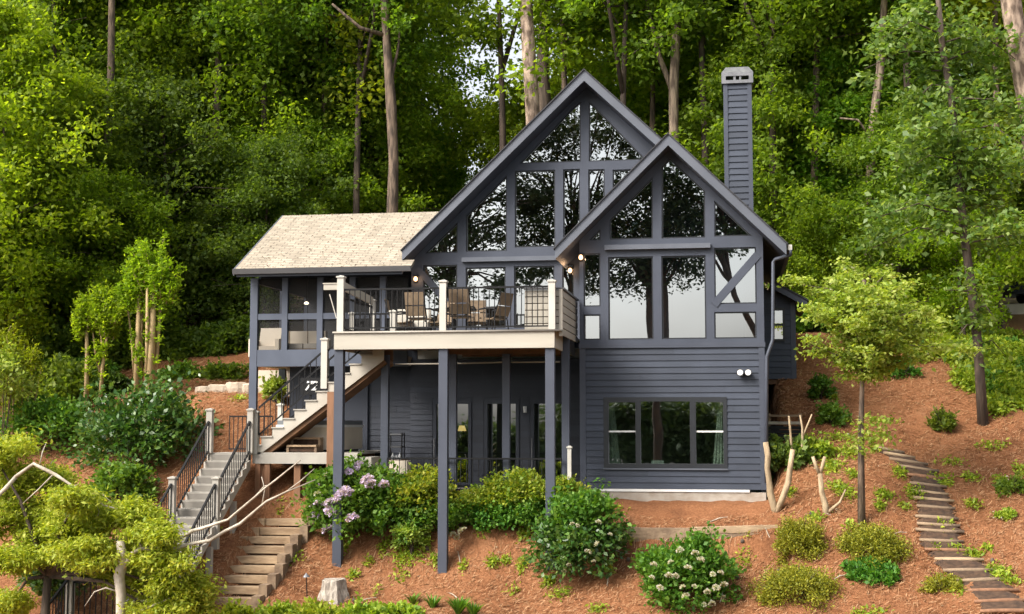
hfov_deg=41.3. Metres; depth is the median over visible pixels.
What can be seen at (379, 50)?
forest tree
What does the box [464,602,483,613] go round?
strap leaf plant
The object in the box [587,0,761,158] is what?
forest tree
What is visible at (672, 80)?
forked tree
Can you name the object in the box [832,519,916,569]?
boxwood bush
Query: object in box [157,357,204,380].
leafy bush
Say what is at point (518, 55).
sky
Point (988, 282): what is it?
forest tree
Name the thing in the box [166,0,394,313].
forest tree
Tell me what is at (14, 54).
forest tree
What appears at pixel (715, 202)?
window
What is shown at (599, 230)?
window
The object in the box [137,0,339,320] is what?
forest tree
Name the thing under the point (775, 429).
slatted enclosure
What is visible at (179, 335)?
shade shrub
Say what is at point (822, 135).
forest tree
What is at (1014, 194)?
forest tree
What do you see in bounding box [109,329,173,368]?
shade shrub
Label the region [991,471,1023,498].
leafy bush
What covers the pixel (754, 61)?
forest tree
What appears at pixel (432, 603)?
strap leaf plant
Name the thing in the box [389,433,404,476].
bar cart
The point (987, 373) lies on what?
leafy undergrowth
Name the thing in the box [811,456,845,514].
sawn trunk
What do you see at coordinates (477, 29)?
forest tree
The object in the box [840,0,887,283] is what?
tulip tree
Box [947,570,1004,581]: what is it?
path step
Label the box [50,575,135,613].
railing
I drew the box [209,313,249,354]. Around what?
shade shrub
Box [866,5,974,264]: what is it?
forest tree
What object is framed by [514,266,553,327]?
window
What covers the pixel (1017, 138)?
forest tree
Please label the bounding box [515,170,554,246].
window
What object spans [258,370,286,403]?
fern clump
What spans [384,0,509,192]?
forest tree
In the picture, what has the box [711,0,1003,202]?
forest tree
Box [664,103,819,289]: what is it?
forest tree
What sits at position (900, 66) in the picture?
forest tree
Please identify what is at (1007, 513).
leafy bush
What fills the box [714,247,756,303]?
window
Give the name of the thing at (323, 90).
forest tree
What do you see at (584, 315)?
window
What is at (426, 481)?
nandina bush
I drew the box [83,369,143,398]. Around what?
shade shrub
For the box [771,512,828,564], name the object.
boxwood bush
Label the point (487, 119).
forest tree
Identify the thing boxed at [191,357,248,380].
leafy bush
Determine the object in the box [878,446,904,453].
path step
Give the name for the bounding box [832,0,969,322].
forest tree
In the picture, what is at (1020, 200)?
forest tree
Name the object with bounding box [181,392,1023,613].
weeds
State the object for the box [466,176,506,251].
window
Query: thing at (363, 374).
deck staircase
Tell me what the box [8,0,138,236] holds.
forest tree
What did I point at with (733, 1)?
forest tree
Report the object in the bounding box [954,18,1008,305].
forest tree
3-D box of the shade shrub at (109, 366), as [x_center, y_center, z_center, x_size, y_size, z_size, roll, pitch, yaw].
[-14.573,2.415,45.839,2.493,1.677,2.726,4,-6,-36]
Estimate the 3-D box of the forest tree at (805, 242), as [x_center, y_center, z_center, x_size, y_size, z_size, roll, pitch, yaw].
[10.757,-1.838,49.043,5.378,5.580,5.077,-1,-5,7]
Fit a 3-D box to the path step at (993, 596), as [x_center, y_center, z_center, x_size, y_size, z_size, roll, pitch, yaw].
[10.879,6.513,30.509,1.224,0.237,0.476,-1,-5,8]
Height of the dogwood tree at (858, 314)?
7.094 m
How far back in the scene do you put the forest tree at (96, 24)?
52.30 m
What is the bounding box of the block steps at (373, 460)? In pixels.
[359,456,391,496]
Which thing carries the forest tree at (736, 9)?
on the ground at (712, 509)
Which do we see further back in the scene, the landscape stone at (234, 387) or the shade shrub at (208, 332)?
the shade shrub at (208, 332)
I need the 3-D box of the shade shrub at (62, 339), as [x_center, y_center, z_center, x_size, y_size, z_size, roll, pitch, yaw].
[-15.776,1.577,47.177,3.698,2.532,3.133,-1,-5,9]
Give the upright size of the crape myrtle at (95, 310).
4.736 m
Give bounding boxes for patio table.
[435,307,476,329]
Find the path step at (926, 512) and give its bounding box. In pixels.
[915,507,958,519]
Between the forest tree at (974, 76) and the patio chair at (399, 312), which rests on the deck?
the patio chair at (399, 312)
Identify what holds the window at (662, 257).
in the lake house
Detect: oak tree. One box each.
[100,0,114,258]
[189,0,222,321]
[331,0,399,212]
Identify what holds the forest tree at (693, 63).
on the ground at (712, 509)
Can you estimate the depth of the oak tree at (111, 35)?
49.87 m
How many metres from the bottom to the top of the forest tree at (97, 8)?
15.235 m
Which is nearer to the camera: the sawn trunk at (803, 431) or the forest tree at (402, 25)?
the sawn trunk at (803, 431)
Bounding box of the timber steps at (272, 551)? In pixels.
[213,516,316,610]
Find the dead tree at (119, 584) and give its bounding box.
[85,459,314,613]
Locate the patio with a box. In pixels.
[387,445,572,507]
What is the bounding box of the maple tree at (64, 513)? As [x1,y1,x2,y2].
[0,427,227,613]
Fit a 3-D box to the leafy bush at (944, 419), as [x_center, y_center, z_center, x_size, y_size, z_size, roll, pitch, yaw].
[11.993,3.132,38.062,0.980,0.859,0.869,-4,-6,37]
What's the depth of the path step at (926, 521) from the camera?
33.41 m
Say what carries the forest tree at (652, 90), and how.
on the ground at (712, 509)
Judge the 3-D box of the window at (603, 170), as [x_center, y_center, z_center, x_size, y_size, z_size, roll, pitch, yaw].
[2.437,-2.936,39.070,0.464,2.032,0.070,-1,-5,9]
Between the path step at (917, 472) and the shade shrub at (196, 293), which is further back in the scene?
the shade shrub at (196, 293)
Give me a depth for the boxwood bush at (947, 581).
31.13 m
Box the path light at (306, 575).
[303,573,309,596]
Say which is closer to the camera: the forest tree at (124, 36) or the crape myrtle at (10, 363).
the crape myrtle at (10, 363)
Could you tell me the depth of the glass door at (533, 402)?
38.70 m
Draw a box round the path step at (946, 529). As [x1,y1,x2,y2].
[915,526,964,533]
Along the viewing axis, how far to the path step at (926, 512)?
33.79 m
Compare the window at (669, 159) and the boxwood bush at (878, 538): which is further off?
the window at (669, 159)
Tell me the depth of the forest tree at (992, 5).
47.98 m
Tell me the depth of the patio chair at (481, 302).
38.25 m
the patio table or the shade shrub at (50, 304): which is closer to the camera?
the patio table
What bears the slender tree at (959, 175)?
on the ground at (712, 509)
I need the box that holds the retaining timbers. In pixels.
[623,525,777,541]
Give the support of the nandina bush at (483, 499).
on the ground at (712, 509)
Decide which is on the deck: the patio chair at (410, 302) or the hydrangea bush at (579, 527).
the patio chair at (410, 302)
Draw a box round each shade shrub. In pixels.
[2,309,62,348]
[13,276,71,325]
[17,316,93,367]
[44,354,121,382]
[64,291,180,331]
[68,329,144,369]
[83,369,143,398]
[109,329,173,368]
[132,259,245,333]
[144,322,206,360]
[167,320,244,357]
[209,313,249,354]
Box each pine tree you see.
[520,0,539,124]
[536,0,550,110]
[1000,0,1023,173]
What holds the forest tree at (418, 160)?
on the ground at (712, 509)
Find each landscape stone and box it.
[195,386,209,392]
[208,384,227,391]
[226,382,245,392]
[242,383,248,393]
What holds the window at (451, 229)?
in the lake house
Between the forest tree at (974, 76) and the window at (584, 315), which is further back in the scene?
the forest tree at (974, 76)
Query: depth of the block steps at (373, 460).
36.62 m
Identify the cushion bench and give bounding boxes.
[396,309,431,330]
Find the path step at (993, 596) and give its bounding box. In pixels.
[971,591,1023,602]
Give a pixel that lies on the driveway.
(1016, 308)
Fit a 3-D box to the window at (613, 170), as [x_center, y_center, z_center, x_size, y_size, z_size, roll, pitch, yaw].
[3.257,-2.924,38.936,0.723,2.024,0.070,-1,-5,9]
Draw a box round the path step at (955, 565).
[934,560,995,571]
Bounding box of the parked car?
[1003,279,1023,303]
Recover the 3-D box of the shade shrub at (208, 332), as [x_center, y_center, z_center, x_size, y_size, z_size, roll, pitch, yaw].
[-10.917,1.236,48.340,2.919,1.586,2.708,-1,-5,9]
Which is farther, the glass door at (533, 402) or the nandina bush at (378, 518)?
the glass door at (533, 402)
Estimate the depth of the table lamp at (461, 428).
39.91 m
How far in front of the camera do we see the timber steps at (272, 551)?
34.58 m
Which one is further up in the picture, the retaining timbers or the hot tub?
the hot tub
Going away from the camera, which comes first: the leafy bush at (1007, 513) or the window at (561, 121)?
the leafy bush at (1007, 513)
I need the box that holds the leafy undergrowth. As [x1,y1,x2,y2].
[912,334,1023,394]
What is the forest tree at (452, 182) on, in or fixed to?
on the ground at (712, 509)
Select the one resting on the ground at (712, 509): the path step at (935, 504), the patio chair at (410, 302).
the path step at (935, 504)
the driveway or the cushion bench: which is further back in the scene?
the driveway
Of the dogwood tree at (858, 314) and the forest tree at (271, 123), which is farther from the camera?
the forest tree at (271, 123)
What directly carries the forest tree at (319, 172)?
on the ground at (712, 509)
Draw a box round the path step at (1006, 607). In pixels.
[980,601,1023,612]
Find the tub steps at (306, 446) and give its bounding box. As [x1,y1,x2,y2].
[286,437,322,451]
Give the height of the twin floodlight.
0.190 m
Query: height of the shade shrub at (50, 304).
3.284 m
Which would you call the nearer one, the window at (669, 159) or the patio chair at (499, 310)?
the patio chair at (499, 310)
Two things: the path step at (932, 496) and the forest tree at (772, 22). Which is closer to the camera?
the path step at (932, 496)
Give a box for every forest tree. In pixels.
[0,0,102,240]
[0,0,126,350]
[0,0,277,259]
[0,95,105,345]
[1,65,167,324]
[2,157,188,355]
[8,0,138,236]
[15,0,181,264]
[17,0,151,314]
[32,0,309,265]
[51,53,272,328]
[57,0,202,106]
[85,97,175,259]
[88,0,225,189]
[92,0,258,267]
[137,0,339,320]
[154,0,353,313]
[154,1,378,315]
[154,127,348,319]
[156,123,355,347]
[162,2,367,204]
[166,0,380,137]
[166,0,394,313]
[183,0,445,131]
[212,1,440,221]
[231,91,385,227]
[233,0,449,213]
[236,0,449,213]
[237,15,493,213]
[241,0,477,213]
[260,0,415,210]
[361,0,484,189]
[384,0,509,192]
[384,120,475,212]
[407,0,559,150]
[423,70,663,211]
[427,125,493,189]
[475,0,658,113]
[509,0,689,132]
[519,18,721,130]
[545,0,728,105]
[571,0,734,137]
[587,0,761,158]
[614,0,752,164]
[647,0,837,236]
[650,25,838,289]
[653,0,875,326]
[658,0,902,256]
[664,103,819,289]
[694,17,951,95]
[696,0,836,287]
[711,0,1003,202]
[716,0,934,303]
[717,0,1014,204]
[722,0,908,270]
[753,176,880,317]
[761,38,955,270]
[777,97,995,324]
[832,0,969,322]
[859,103,1023,305]
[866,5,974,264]
[891,0,1022,298]
[891,156,1023,337]
[910,0,1023,327]
[913,3,1023,205]
[933,100,1023,303]
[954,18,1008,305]
[958,77,1023,293]
[968,2,1023,206]
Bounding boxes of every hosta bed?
[768,433,818,479]
[792,428,835,460]
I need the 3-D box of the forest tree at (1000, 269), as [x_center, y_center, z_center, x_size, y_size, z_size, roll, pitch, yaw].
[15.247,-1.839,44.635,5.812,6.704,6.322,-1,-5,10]
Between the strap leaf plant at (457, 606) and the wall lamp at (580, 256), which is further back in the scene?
the wall lamp at (580, 256)
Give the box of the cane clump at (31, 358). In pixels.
[0,320,46,436]
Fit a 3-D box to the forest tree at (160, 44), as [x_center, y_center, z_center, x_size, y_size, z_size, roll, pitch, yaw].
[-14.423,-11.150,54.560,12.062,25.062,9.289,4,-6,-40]
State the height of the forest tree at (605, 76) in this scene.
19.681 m
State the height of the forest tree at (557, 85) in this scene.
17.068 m
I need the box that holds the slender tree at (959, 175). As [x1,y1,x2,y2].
[834,0,1023,425]
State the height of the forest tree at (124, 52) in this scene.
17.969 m
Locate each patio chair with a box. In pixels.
[384,299,412,330]
[404,292,433,330]
[424,302,455,330]
[448,289,475,329]
[465,299,488,329]
[478,292,513,329]
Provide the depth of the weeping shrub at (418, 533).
34.85 m
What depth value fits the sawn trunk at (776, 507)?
34.61 m
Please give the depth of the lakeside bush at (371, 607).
30.06 m
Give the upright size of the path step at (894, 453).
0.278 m
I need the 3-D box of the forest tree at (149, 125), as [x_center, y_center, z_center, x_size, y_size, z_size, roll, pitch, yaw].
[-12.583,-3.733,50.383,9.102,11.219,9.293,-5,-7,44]
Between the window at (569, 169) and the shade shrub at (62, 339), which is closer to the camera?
the window at (569, 169)
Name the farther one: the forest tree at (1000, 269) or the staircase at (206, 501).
the forest tree at (1000, 269)
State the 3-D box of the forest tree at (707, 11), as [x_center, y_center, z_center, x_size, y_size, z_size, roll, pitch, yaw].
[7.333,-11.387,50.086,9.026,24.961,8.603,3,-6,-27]
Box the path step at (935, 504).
[916,499,954,509]
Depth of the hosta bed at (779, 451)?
36.33 m
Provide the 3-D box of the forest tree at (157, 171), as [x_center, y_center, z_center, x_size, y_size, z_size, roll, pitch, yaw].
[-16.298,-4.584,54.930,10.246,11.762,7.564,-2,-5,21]
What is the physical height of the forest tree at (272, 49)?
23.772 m
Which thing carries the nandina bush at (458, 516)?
on the ground at (712, 509)
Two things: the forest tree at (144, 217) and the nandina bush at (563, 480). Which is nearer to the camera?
the nandina bush at (563, 480)
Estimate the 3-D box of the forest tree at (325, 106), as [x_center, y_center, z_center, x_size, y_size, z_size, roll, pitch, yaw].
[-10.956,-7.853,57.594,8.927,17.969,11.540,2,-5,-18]
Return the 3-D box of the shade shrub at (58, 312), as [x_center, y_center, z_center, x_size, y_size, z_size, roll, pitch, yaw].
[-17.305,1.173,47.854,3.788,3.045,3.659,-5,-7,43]
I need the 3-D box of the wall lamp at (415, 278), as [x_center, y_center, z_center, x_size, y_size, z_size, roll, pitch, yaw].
[-2.805,-0.824,39.573,0.180,0.218,0.171,-1,-5,9]
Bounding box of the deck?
[323,275,579,573]
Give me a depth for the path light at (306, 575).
33.62 m
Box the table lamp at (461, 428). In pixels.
[458,426,465,437]
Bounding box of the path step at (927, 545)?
[919,541,972,551]
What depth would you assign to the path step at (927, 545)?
32.63 m
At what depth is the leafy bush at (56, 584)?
31.59 m
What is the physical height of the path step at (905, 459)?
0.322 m
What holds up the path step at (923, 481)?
on the ground at (712, 509)
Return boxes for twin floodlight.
[736,369,751,375]
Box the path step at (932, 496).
[913,492,953,502]
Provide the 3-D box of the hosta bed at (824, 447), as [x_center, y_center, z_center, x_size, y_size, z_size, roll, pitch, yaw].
[8.136,3.772,36.644,1.240,1.028,0.875,-1,-5,17]
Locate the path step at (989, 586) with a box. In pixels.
[962,581,1018,591]
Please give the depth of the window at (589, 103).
39.16 m
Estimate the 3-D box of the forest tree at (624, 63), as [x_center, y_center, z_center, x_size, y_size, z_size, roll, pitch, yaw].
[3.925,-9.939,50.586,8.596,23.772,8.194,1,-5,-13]
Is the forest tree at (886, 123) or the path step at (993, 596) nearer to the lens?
the path step at (993, 596)
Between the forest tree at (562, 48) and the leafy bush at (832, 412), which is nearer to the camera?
the leafy bush at (832, 412)
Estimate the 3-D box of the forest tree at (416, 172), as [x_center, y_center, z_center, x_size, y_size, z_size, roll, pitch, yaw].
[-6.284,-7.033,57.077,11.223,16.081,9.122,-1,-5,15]
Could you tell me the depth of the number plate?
38.41 m
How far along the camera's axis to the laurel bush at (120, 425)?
38.69 m
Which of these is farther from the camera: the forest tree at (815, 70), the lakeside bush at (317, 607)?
the forest tree at (815, 70)
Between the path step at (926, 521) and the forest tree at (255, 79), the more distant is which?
the forest tree at (255, 79)
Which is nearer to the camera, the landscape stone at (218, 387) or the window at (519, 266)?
the window at (519, 266)
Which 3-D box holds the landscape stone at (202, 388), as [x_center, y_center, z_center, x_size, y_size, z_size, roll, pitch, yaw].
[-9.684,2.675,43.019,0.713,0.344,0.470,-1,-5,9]
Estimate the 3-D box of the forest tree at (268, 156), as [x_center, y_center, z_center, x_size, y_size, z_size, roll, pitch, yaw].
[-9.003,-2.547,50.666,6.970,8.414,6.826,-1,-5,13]
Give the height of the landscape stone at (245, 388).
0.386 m
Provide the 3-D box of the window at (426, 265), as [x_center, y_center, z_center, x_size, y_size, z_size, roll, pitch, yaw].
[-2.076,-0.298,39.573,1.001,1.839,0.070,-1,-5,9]
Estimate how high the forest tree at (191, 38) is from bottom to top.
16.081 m
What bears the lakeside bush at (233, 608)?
on the ground at (712, 509)
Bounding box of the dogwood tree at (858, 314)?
[776,256,990,525]
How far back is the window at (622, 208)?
37.35 m
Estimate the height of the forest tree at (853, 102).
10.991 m
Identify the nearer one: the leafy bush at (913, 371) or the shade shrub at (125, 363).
the leafy bush at (913, 371)
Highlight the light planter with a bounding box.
[389,459,410,473]
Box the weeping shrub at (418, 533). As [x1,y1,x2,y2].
[389,516,432,555]
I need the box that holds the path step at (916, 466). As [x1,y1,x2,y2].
[894,460,938,472]
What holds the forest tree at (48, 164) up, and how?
on the ground at (712, 509)
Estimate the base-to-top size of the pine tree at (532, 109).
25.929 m
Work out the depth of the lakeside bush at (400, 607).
30.07 m
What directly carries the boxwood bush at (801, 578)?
on the ground at (712, 509)
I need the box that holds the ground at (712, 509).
[0,283,1023,613]
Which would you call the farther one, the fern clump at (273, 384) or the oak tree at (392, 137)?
the oak tree at (392, 137)
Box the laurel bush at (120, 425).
[50,364,224,483]
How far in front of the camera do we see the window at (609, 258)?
37.15 m
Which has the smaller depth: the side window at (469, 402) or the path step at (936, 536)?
the path step at (936, 536)
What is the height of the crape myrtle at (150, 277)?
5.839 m
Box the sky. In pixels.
[414,0,1011,183]
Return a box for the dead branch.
[0,442,127,515]
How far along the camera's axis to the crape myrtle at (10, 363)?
40.30 m
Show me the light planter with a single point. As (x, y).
(402, 464)
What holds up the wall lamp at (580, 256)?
attached to the lake house
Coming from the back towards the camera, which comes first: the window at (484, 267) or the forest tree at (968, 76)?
the forest tree at (968, 76)
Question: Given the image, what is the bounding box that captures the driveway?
[992,304,1023,313]
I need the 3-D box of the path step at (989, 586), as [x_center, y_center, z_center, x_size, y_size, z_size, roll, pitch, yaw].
[10.824,6.372,30.985,1.339,0.250,0.410,-1,-5,13]
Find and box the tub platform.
[252,450,389,500]
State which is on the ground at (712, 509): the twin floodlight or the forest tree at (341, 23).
the forest tree at (341, 23)
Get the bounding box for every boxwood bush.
[743,558,846,613]
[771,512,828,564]
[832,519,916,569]
[916,568,965,593]
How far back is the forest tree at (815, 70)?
50.20 m
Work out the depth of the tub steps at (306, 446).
37.15 m
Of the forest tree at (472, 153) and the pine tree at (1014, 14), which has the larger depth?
the forest tree at (472, 153)
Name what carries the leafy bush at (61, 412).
on the ground at (712, 509)
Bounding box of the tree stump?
[317,578,349,604]
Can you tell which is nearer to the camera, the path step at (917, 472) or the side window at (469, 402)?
the path step at (917, 472)
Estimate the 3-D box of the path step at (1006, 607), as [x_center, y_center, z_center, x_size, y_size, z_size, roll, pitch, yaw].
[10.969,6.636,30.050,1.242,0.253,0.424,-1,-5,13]
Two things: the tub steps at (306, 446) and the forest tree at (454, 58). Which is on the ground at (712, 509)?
the forest tree at (454, 58)
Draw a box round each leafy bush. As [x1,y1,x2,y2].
[0,349,107,417]
[0,393,95,457]
[16,537,95,613]
[83,450,164,502]
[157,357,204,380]
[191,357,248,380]
[807,371,838,398]
[814,396,852,427]
[838,555,901,587]
[888,356,922,379]
[924,404,959,432]
[987,506,1016,521]
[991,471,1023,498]
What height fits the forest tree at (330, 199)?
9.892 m
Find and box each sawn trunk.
[763,442,794,512]
[788,414,812,451]
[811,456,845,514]
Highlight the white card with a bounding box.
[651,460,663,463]
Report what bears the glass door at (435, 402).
in the lake house
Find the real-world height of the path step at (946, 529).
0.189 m
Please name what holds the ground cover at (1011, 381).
on the ground at (712, 509)
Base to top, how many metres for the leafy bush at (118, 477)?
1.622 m
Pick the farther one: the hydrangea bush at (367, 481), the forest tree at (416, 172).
the forest tree at (416, 172)
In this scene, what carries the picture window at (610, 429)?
in the lake house
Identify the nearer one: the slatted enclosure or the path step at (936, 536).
the path step at (936, 536)
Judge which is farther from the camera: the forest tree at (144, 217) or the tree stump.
the forest tree at (144, 217)
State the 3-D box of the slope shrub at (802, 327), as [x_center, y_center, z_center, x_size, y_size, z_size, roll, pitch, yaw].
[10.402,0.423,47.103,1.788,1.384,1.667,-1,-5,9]
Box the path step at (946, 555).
[928,551,983,560]
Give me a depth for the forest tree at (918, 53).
53.45 m
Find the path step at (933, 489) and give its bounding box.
[913,484,948,495]
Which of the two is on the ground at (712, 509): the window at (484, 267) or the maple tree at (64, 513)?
the maple tree at (64, 513)
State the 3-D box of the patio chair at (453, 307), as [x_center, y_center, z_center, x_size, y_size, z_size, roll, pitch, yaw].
[-1.323,0.100,35.544,0.669,1.127,0.771,-1,-5,9]
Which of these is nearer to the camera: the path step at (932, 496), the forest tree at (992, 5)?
the path step at (932, 496)
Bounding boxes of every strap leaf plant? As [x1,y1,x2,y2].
[403,592,425,604]
[423,593,443,607]
[443,595,471,613]
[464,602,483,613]
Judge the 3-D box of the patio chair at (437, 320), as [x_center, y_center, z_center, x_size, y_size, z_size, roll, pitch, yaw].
[-1.995,0.347,38.096,0.668,1.071,0.771,-3,-6,29]
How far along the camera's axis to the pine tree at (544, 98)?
51.19 m
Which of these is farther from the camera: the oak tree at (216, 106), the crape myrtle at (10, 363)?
the oak tree at (216, 106)
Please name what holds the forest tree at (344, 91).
on the ground at (712, 509)
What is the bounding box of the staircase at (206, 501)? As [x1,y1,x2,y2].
[126,408,272,605]
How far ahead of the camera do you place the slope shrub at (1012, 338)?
43.56 m
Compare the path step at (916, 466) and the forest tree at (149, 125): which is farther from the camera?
the forest tree at (149, 125)
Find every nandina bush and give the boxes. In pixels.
[344,471,437,544]
[381,462,472,531]
[435,495,474,539]
[459,470,530,535]
[488,465,563,531]
[537,470,592,509]
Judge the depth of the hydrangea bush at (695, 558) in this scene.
31.75 m
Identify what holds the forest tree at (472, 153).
on the ground at (712, 509)
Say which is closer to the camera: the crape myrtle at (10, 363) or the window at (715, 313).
the window at (715, 313)
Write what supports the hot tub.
on the tub platform
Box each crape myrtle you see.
[0,336,39,435]
[69,279,127,410]
[113,229,186,398]
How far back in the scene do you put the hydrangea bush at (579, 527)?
33.30 m
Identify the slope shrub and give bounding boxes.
[796,299,830,332]
[999,335,1023,342]
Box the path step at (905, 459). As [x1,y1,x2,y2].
[885,454,927,465]
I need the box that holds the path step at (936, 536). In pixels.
[919,531,963,542]
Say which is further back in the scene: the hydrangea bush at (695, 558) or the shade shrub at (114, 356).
the shade shrub at (114, 356)
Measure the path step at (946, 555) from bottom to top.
0.226 m
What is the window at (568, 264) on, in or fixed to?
in the lake house
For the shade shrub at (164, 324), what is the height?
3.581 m
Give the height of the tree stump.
0.608 m
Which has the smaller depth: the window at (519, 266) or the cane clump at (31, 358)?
the window at (519, 266)
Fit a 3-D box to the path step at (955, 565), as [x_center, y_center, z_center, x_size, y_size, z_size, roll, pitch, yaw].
[10.609,6.071,31.880,1.339,0.261,0.446,0,-5,5]
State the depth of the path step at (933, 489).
34.83 m
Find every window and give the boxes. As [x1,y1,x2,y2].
[424,265,456,325]
[426,223,457,252]
[457,400,471,484]
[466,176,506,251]
[466,267,505,327]
[484,400,518,482]
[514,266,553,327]
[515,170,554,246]
[520,103,580,163]
[563,169,579,236]
[563,264,573,294]
[584,254,600,306]
[584,315,599,339]
[588,169,604,210]
[589,103,642,160]
[590,230,599,239]
[603,397,727,469]
[608,256,653,339]
[610,178,652,239]
[613,170,638,237]
[661,255,705,338]
[662,159,704,237]
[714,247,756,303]
[714,312,755,338]
[715,202,750,235]
[774,308,784,340]
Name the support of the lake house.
on the ground at (712, 509)
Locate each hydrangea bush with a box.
[289,450,405,544]
[301,468,359,524]
[520,478,635,582]
[628,520,746,613]
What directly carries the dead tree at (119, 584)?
on the ground at (712, 509)
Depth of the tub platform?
36.70 m
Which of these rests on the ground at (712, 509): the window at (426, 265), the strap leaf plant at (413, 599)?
the strap leaf plant at (413, 599)
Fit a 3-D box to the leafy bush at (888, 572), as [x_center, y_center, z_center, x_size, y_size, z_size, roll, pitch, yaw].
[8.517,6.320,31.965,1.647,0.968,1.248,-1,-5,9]
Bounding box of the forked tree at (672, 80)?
[645,0,681,138]
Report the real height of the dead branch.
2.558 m
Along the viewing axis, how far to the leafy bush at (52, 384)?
43.74 m
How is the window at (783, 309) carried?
in the lake house
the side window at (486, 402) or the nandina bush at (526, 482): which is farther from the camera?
the side window at (486, 402)
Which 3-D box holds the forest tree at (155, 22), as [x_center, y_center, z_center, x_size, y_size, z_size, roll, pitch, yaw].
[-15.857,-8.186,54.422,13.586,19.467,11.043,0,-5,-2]
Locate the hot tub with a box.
[276,420,363,451]
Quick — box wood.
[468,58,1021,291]
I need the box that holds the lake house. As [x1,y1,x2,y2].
[232,67,808,501]
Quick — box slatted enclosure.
[768,414,801,444]
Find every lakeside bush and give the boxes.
[219,597,261,613]
[249,599,296,613]
[292,596,352,613]
[331,591,384,613]
[378,599,425,613]
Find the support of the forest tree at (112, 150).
on the ground at (712, 509)
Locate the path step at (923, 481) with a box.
[909,475,946,488]
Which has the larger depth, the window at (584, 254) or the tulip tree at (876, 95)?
the tulip tree at (876, 95)
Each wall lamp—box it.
[413,275,418,282]
[578,253,583,260]
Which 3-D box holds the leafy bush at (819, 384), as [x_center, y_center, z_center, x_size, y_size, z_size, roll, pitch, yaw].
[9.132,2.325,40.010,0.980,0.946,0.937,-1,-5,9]
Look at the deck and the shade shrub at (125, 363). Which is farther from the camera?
the shade shrub at (125, 363)
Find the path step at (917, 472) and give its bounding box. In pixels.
[905,467,944,479]
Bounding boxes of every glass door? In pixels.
[433,400,437,466]
[531,400,561,469]
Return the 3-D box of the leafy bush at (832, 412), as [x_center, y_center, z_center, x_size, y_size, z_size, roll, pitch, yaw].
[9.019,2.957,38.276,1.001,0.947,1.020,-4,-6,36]
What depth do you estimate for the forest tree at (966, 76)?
55.43 m
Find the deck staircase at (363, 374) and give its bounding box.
[252,321,393,466]
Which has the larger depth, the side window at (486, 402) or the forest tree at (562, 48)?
the forest tree at (562, 48)
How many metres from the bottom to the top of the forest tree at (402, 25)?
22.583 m
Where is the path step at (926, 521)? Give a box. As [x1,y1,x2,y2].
[917,518,959,527]
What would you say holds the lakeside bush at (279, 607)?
on the ground at (712, 509)
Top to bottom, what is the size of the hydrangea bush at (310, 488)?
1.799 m
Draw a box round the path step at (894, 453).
[878,449,914,458]
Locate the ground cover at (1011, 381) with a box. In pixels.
[893,304,1023,418]
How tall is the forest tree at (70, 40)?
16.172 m

